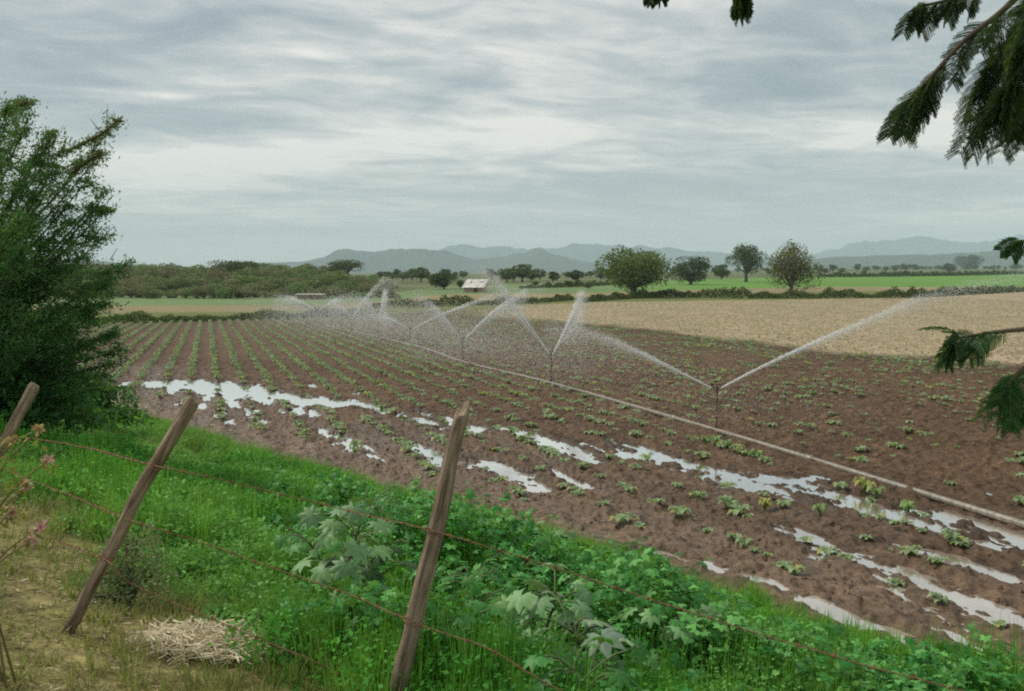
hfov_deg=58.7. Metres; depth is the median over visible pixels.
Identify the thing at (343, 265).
flat topped tree
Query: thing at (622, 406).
seedling
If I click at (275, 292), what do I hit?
hill tree
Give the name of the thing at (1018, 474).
seedling
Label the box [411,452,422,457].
seedling
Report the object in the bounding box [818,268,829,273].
distant tree
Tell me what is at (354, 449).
seedling
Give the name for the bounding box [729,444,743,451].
seedling
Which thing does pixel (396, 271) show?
distant tree
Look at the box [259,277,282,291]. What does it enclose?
hill tree
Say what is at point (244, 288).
hill tree
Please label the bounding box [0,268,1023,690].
ground
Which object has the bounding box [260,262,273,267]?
hill tree
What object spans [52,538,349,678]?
barbed wire
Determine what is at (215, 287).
hill tree
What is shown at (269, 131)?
sky
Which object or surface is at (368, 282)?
hill tree
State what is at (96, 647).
dry litter
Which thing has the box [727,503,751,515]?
seedling
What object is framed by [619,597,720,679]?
castor plant
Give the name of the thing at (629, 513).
seedling
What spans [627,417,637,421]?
seedling
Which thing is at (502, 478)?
seedling
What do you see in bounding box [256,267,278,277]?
hill tree
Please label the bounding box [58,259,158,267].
hills
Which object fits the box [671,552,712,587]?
castor plant
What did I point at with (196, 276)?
hill tree
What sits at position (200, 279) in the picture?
hill tree
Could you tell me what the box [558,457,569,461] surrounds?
seedling
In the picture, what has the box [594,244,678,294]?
broad tree
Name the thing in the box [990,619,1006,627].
seedling
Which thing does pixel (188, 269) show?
hill tree
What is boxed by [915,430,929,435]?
seedling
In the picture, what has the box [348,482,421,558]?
castor plant
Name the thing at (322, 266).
hill tree
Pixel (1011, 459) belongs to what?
seedling
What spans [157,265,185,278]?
hill tree
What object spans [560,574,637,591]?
castor plant
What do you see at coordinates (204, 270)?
hill tree
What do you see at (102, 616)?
grass
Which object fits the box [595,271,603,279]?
distant tree
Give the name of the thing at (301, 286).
hill tree
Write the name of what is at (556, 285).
thin hedge
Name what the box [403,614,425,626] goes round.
wire tie
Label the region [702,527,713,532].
seedling
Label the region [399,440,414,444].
seedling
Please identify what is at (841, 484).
seedling
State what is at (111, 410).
leafy shrub
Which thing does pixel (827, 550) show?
seedling
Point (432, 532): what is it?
wire tie
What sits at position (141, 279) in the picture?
hill tree
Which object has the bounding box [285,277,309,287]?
hill tree
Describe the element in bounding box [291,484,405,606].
castor plant
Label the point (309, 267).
hill tree
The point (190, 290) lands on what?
hill tree
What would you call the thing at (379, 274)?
distant tree
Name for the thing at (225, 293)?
hill tree
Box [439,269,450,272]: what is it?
distant tree
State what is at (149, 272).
hill tree
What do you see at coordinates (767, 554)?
seedling
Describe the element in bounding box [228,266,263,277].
hill tree
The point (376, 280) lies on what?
hill tree
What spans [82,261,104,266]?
hill tree
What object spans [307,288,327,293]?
hill tree
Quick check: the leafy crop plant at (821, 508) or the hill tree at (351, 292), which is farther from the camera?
the hill tree at (351, 292)
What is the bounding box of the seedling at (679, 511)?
[670,505,691,515]
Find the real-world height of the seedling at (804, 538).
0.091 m
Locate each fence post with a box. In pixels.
[0,382,38,461]
[60,396,197,634]
[389,400,469,690]
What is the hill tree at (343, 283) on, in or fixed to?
on the ground at (998, 484)
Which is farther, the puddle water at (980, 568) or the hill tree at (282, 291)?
the hill tree at (282, 291)
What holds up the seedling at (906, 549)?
on the ground at (998, 484)
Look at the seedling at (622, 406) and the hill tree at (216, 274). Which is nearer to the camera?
the seedling at (622, 406)
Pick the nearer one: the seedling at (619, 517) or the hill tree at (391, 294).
the seedling at (619, 517)
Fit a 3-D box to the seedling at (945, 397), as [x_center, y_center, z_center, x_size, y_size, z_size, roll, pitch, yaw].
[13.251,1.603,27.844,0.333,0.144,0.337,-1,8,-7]
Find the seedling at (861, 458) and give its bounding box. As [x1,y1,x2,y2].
[852,455,869,462]
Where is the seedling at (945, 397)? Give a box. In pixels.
[941,395,951,399]
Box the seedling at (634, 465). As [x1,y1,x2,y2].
[629,463,641,468]
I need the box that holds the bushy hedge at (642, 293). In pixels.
[575,284,1023,301]
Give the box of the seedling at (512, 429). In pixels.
[505,426,519,432]
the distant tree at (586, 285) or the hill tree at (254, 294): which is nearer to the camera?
the hill tree at (254, 294)
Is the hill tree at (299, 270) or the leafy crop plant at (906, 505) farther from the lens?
the hill tree at (299, 270)
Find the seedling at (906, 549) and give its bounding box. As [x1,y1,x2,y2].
[896,544,923,554]
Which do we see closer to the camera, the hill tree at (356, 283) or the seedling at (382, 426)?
the seedling at (382, 426)
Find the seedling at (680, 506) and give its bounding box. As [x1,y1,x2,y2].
[668,505,688,513]
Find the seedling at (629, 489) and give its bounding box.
[621,486,637,492]
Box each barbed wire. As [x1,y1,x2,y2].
[0,467,560,690]
[7,434,962,690]
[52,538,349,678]
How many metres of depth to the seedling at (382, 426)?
21.89 m
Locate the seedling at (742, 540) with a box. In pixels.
[735,535,754,546]
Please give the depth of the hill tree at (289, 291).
168.33 m
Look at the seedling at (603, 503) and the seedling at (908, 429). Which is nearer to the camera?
the seedling at (603, 503)
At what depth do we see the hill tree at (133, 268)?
260.89 m
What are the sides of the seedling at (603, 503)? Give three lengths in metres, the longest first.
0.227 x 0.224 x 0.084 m
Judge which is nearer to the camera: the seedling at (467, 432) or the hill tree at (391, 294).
the seedling at (467, 432)
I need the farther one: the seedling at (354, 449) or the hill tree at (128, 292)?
the hill tree at (128, 292)
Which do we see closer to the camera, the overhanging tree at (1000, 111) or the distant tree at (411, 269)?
the overhanging tree at (1000, 111)
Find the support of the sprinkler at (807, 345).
on the ground at (998, 484)
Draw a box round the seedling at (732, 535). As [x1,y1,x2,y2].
[725,532,742,539]
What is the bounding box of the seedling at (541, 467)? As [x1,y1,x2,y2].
[536,464,546,469]
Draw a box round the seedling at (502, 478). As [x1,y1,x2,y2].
[497,475,508,480]
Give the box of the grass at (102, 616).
[0,398,1023,690]
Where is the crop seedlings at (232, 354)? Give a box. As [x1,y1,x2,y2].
[63,296,1023,469]
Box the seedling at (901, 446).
[895,444,907,448]
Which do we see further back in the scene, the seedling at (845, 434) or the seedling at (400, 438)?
the seedling at (845, 434)
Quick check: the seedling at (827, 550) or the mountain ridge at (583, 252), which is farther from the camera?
the mountain ridge at (583, 252)
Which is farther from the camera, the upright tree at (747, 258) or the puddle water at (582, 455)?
the upright tree at (747, 258)
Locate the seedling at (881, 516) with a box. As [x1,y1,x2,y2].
[875,513,886,519]
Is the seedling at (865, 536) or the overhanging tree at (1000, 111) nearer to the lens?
the overhanging tree at (1000, 111)
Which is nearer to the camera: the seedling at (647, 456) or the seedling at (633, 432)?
the seedling at (647, 456)
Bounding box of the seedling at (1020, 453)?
[1012,451,1023,455]
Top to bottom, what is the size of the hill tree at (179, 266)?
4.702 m
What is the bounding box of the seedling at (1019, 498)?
[1013,495,1023,503]
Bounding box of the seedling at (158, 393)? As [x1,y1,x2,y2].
[154,390,161,396]
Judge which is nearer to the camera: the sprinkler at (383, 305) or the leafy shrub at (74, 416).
the leafy shrub at (74, 416)
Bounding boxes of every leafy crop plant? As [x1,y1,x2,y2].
[700,435,710,442]
[711,435,722,441]
[720,439,732,447]
[744,449,755,456]
[752,449,762,457]
[758,497,773,509]
[813,502,826,514]
[852,476,876,491]
[866,484,886,497]
[897,499,917,510]
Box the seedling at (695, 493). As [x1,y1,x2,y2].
[688,491,703,496]
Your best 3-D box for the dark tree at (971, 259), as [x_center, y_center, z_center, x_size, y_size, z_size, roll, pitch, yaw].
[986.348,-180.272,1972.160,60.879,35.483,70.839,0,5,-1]
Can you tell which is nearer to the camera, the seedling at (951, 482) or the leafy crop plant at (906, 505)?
the leafy crop plant at (906, 505)
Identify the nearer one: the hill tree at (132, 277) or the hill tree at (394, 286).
the hill tree at (394, 286)
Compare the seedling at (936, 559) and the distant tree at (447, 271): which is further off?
the distant tree at (447, 271)
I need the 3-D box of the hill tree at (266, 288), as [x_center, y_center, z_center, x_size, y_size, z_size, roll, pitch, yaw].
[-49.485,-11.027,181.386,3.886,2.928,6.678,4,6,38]
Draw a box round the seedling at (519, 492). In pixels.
[512,488,526,495]
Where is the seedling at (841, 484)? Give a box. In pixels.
[833,481,848,487]
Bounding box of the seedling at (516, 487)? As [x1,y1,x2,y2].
[508,485,522,489]
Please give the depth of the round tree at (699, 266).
286.39 m
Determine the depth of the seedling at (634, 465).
17.21 m
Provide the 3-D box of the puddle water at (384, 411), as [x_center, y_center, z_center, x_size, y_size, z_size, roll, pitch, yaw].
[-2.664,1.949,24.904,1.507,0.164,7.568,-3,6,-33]
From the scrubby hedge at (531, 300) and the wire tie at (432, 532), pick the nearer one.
the wire tie at (432, 532)
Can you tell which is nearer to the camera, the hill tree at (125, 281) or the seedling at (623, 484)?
the seedling at (623, 484)
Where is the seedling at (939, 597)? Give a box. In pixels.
[926,592,948,604]
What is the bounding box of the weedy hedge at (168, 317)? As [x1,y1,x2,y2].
[80,307,383,323]
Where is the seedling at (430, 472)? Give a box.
[425,470,436,475]
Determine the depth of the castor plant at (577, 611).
5.25 m
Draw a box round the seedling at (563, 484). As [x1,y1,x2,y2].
[557,481,568,486]
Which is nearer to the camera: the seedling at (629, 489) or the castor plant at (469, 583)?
the castor plant at (469, 583)
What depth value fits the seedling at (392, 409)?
25.39 m
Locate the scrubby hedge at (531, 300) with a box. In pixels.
[364,293,574,308]
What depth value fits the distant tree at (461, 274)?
533.39 m
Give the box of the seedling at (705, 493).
[692,490,707,498]
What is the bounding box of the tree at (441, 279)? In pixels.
[428,272,457,288]
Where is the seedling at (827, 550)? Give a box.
[817,545,837,555]
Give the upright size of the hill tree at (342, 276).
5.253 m
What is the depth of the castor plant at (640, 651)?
4.40 m
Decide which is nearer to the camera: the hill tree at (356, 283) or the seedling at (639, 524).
the seedling at (639, 524)
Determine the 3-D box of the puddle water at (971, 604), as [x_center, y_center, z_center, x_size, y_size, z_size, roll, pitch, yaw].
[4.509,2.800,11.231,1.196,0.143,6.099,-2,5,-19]
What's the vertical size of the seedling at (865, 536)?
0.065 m
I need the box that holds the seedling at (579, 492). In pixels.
[573,490,585,494]
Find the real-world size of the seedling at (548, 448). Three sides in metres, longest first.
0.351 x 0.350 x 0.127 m
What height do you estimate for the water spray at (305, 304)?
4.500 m
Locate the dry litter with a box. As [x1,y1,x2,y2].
[0,544,324,690]
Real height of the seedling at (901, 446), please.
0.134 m
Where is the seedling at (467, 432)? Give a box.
[464,429,472,435]
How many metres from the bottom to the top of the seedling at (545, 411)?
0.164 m
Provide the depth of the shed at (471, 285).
203.02 m
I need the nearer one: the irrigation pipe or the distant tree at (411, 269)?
the irrigation pipe
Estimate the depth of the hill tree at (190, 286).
183.75 m
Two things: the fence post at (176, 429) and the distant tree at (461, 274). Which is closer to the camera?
the fence post at (176, 429)
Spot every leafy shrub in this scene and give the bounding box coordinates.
[0,327,110,434]
[60,379,159,428]
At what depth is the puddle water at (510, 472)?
17.16 m
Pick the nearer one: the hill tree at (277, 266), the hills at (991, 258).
the hill tree at (277, 266)
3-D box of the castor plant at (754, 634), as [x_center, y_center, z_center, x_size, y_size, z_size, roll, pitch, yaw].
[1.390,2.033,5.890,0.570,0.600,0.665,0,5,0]
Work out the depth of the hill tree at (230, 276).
201.16 m
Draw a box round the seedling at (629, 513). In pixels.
[624,512,639,519]
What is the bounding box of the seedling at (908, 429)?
[902,426,914,431]
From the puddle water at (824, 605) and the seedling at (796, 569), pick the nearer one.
the puddle water at (824, 605)
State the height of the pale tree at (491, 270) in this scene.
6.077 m
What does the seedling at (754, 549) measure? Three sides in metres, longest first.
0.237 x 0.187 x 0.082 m
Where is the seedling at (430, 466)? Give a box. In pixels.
[422,463,439,468]
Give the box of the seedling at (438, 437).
[431,434,445,441]
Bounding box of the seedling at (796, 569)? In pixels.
[785,564,806,573]
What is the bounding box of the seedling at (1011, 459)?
[1004,457,1015,461]
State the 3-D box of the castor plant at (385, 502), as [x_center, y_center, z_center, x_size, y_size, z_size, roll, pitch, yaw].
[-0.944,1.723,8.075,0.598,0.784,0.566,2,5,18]
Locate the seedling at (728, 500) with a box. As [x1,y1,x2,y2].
[716,495,738,506]
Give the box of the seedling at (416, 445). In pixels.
[402,442,418,449]
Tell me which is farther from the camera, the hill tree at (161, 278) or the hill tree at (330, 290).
the hill tree at (161, 278)
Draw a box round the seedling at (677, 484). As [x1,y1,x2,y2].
[670,481,683,487]
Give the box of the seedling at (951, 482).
[944,480,956,484]
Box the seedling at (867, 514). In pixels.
[860,512,870,516]
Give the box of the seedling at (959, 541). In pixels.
[948,537,972,546]
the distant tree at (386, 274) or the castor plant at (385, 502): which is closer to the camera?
the castor plant at (385, 502)
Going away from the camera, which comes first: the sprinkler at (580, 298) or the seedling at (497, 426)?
the seedling at (497, 426)
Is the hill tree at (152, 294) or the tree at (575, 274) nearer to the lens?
the hill tree at (152, 294)
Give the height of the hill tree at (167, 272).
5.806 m
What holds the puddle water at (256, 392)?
on the ground at (998, 484)
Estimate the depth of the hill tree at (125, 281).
182.74 m
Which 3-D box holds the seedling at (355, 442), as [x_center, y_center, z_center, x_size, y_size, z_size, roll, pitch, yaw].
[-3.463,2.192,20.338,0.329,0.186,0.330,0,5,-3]
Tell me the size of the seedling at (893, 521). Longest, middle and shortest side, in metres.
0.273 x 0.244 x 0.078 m
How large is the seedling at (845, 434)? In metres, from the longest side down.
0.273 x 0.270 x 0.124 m
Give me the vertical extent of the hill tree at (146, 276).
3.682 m
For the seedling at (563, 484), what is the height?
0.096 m
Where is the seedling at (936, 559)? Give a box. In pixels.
[927,555,950,562]
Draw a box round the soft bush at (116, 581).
[68,519,189,611]
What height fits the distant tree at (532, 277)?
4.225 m
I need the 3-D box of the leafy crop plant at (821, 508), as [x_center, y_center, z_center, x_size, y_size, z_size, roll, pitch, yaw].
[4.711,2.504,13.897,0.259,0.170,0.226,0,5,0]
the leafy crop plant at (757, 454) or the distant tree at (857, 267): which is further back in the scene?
the distant tree at (857, 267)
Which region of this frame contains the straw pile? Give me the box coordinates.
[118,615,292,665]
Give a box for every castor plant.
[272,516,363,592]
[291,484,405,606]
[324,538,417,597]
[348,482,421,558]
[369,496,428,533]
[402,592,508,667]
[433,551,515,629]
[473,513,535,532]
[478,531,553,588]
[492,562,594,657]
[513,589,636,674]
[518,515,577,555]
[523,636,651,690]
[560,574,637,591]
[608,534,660,567]
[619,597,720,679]
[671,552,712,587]
[693,614,771,668]
[697,589,752,620]
[761,631,841,668]
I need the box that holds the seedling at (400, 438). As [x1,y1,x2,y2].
[392,437,404,440]
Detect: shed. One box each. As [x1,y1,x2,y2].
[295,294,325,298]
[462,279,487,291]
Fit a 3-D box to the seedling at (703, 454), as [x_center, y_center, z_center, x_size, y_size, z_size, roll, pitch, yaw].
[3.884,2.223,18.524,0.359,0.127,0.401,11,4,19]
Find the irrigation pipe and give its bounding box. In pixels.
[323,324,1023,528]
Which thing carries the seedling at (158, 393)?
on the ground at (998, 484)
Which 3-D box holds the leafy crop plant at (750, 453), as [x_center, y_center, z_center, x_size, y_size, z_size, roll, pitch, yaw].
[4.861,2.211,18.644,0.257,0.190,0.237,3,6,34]
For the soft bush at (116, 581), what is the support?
on the ground at (998, 484)
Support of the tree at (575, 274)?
on the ground at (998, 484)
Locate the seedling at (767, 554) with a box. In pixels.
[763,552,773,556]
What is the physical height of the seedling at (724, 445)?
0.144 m
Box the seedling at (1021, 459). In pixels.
[1015,456,1023,462]
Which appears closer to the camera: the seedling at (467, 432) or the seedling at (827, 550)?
the seedling at (827, 550)
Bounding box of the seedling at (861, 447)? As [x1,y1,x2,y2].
[853,445,868,450]
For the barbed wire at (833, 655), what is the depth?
4.04 m
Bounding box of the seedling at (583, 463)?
[575,460,590,467]
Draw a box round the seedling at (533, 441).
[527,439,539,443]
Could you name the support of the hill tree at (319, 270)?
on the ground at (998, 484)
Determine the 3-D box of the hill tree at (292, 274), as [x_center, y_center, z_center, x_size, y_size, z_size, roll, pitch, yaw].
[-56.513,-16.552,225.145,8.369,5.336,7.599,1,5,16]
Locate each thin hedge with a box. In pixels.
[519,280,654,288]
[819,269,1023,276]
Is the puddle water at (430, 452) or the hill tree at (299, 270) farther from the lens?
the hill tree at (299, 270)
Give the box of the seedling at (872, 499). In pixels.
[865,497,875,501]
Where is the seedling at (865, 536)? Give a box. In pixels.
[859,534,872,539]
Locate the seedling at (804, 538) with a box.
[797,536,814,541]
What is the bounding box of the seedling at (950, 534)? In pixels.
[939,527,963,540]
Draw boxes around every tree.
[0,91,138,418]
[67,266,98,279]
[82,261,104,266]
[111,284,144,297]
[113,291,126,296]
[118,278,141,290]
[122,274,145,280]
[123,264,137,271]
[130,276,154,282]
[132,266,157,273]
[136,288,161,296]
[137,286,167,298]
[139,263,159,269]
[140,281,162,289]
[141,274,154,279]
[145,269,160,277]
[150,281,181,294]
[152,277,171,282]
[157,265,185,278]
[157,266,181,281]
[163,276,196,289]
[163,292,174,297]
[164,289,178,297]
[169,275,202,278]
[170,263,184,268]
[175,283,198,288]
[175,287,191,297]
[178,277,211,292]
[180,266,208,275]
[185,264,205,268]
[186,286,204,297]
[189,268,208,281]
[191,267,214,276]
[194,284,213,297]
[202,282,224,297]
[204,267,230,279]
[205,260,260,273]
[213,287,231,298]
[223,274,266,286]
[223,277,249,288]
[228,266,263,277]
[228,274,262,289]
[229,285,243,297]
[232,285,251,297]
[250,283,278,292]
[251,289,263,297]
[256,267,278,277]
[257,291,272,297]
[259,266,296,278]
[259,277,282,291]
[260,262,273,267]
[268,264,290,270]
[271,287,292,297]
[271,290,281,297]
[274,268,297,277]
[275,279,298,294]
[281,286,295,296]
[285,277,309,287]
[285,280,312,295]
[292,267,311,275]
[298,279,319,288]
[300,264,314,269]
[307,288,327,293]
[310,272,334,285]
[311,267,333,273]
[316,271,356,294]
[316,285,340,297]
[317,265,335,271]
[325,259,364,275]
[329,269,346,278]
[332,280,355,294]
[343,286,361,293]
[344,276,364,283]
[346,290,358,297]
[348,282,364,291]
[352,292,370,297]
[356,284,368,292]
[360,281,374,286]
[361,286,379,293]
[363,283,383,288]
[365,278,382,286]
[365,285,390,294]
[367,274,381,279]
[376,271,384,278]
[381,271,391,276]
[381,289,395,297]
[383,284,400,289]
[391,269,401,278]
[394,272,412,280]
[403,268,417,279]
[410,267,429,281]
[428,272,457,288]
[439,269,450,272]
[457,280,464,288]
[458,271,468,277]
[486,268,497,278]
[496,268,517,281]
[507,268,520,281]
[511,263,538,281]
[526,273,537,281]
[534,268,547,279]
[547,271,558,281]
[564,281,573,287]
[566,270,583,279]
[573,279,580,286]
[582,283,594,288]
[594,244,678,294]
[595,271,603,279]
[643,0,1023,441]
[670,256,716,284]
[711,264,731,278]
[724,242,769,281]
[765,239,824,293]
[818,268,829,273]
[828,265,838,271]
[852,264,861,270]
[900,263,913,270]
[952,255,984,268]
[1009,264,1019,269]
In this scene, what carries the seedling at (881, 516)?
on the ground at (998, 484)
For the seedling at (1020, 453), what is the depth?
18.72 m
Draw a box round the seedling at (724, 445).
[718,443,732,448]
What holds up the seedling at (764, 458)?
on the ground at (998, 484)
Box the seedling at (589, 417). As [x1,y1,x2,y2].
[584,415,594,419]
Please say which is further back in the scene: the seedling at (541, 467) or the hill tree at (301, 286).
the hill tree at (301, 286)
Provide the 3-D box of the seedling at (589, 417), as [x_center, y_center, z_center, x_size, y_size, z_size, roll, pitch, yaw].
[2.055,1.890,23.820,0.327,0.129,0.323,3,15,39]
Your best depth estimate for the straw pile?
4.83 m
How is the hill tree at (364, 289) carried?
on the ground at (998, 484)
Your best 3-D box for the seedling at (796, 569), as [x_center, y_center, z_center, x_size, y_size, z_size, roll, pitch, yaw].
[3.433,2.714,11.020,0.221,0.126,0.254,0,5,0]
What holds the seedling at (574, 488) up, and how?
on the ground at (998, 484)
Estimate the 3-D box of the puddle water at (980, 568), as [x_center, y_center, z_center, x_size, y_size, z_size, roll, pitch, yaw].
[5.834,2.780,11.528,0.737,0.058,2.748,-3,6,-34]
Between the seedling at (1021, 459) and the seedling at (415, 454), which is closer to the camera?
the seedling at (1021, 459)
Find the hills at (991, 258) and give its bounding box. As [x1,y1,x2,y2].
[792,251,1023,267]
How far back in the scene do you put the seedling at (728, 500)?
14.19 m
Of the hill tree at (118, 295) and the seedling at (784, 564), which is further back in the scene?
the hill tree at (118, 295)
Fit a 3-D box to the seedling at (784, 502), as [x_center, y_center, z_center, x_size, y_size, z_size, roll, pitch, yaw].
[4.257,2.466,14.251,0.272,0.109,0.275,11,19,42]
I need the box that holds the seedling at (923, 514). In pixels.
[917,511,930,516]
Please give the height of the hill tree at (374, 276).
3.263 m
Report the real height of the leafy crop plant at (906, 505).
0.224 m
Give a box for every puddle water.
[118,383,991,494]
[121,380,366,407]
[318,428,384,460]
[357,402,480,434]
[411,443,457,466]
[413,409,607,463]
[457,460,551,492]
[551,468,594,488]
[609,441,1023,550]
[654,551,789,590]
[774,525,1023,639]
[794,595,982,650]
[892,544,1023,583]
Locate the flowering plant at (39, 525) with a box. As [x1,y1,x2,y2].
[0,424,58,688]
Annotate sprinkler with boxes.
[127,285,573,348]
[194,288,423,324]
[195,278,523,343]
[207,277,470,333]
[304,288,623,367]
[390,264,738,392]
[476,267,1023,460]
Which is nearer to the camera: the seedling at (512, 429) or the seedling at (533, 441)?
the seedling at (533, 441)
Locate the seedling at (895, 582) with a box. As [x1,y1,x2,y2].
[883,577,904,586]
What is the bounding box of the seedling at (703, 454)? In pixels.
[694,450,711,457]
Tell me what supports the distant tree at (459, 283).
on the ground at (998, 484)
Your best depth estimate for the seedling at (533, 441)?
20.10 m
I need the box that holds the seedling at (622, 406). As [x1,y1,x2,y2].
[617,404,628,408]
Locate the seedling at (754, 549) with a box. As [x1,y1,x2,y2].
[747,545,761,552]
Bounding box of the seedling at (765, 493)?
[757,492,771,495]
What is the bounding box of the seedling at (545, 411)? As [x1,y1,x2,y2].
[542,408,551,413]
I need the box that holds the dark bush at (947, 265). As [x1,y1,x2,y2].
[941,263,956,271]
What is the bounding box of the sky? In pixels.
[0,0,1023,267]
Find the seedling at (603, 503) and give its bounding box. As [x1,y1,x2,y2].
[596,500,608,505]
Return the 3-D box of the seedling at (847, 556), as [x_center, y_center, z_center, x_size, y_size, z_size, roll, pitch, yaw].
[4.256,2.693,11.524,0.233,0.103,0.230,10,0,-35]
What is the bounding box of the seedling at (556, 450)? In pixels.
[546,448,558,454]
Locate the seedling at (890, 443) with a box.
[886,442,898,445]
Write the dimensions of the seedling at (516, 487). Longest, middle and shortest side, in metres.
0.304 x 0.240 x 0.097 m
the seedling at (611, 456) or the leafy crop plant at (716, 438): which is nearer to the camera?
the seedling at (611, 456)
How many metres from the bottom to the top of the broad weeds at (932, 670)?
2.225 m
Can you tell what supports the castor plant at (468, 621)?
on the ground at (998, 484)
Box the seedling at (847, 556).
[837,552,857,561]
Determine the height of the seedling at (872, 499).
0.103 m
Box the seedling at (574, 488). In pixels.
[566,485,582,493]
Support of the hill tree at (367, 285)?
on the ground at (998, 484)
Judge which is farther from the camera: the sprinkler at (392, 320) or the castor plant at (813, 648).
the sprinkler at (392, 320)
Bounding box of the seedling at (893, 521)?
[889,519,901,524]
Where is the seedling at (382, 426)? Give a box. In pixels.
[377,423,389,428]
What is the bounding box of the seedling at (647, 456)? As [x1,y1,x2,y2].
[639,451,654,459]
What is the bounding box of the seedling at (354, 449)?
[349,447,366,450]
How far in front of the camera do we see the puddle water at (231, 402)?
26.52 m
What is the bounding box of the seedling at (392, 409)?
[386,407,398,411]
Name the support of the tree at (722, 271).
on the ground at (998, 484)
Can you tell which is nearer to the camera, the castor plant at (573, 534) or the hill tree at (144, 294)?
the castor plant at (573, 534)
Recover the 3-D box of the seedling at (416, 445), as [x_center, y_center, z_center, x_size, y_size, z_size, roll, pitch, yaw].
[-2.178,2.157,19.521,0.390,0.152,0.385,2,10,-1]
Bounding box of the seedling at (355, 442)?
[349,439,363,446]
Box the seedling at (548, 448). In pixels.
[541,446,554,453]
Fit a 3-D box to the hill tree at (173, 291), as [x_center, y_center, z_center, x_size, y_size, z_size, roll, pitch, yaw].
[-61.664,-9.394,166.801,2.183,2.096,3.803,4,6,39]
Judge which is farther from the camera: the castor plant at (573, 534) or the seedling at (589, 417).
the seedling at (589, 417)
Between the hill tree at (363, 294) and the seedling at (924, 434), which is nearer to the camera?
the seedling at (924, 434)
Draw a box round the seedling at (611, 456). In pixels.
[605,453,617,459]
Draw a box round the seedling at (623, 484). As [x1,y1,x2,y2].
[617,482,631,486]
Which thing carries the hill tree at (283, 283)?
on the ground at (998, 484)
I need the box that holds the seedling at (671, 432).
[666,430,676,433]
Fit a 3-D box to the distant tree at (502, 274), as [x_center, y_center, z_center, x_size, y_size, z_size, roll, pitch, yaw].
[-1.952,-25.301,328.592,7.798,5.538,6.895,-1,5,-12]
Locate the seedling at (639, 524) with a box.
[634,521,645,528]
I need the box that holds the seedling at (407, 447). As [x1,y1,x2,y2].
[401,444,415,450]
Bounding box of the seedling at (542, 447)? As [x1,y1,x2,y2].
[538,445,550,450]
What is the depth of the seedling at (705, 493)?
15.05 m
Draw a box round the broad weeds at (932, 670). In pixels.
[250,459,1023,690]
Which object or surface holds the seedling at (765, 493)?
on the ground at (998, 484)
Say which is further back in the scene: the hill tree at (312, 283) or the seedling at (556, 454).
the hill tree at (312, 283)
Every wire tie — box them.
[97,549,114,561]
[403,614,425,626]
[425,525,444,535]
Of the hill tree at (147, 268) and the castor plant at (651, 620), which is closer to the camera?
the castor plant at (651, 620)
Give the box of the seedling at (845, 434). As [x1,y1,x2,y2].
[841,432,852,436]
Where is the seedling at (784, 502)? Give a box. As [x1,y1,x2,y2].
[775,498,793,506]
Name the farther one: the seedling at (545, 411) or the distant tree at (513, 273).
the distant tree at (513, 273)
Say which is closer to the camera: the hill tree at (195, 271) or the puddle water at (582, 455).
the puddle water at (582, 455)
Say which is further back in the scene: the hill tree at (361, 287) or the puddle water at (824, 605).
the hill tree at (361, 287)
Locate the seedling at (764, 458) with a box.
[758,455,771,462]
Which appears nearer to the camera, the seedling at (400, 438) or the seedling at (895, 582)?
the seedling at (895, 582)
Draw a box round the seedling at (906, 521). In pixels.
[902,519,914,523]
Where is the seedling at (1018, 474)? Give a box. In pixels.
[1012,472,1023,476]
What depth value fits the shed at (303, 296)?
158.64 m
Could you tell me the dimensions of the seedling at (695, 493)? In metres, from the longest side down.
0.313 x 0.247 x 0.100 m
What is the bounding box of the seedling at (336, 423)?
[332,422,343,426]
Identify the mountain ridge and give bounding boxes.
[266,248,610,272]
[438,243,802,271]
[790,234,1023,260]
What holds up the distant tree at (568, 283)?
on the ground at (998, 484)
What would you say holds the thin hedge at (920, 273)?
on the ground at (998, 484)
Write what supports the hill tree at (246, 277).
on the ground at (998, 484)
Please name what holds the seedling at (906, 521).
on the ground at (998, 484)
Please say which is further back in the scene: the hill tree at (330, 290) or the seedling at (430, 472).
the hill tree at (330, 290)
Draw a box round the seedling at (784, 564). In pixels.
[774,560,794,568]
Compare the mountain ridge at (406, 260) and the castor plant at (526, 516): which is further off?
the mountain ridge at (406, 260)
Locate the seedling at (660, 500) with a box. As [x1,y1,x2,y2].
[653,498,665,502]
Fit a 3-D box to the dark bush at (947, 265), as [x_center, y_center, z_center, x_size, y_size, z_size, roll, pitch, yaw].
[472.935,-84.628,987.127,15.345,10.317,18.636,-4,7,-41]
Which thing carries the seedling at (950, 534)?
on the ground at (998, 484)
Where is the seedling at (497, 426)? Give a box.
[492,424,501,429]
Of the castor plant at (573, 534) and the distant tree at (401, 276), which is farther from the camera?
the distant tree at (401, 276)
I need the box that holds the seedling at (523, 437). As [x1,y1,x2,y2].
[515,434,531,440]
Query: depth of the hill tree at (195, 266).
274.09 m
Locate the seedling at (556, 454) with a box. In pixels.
[550,451,561,456]
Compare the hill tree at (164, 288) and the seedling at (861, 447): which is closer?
the seedling at (861, 447)
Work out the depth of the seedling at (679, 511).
13.56 m
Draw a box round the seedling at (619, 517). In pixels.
[609,513,630,521]
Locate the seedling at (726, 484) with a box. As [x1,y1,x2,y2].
[720,481,736,487]
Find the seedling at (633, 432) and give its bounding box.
[629,429,641,434]

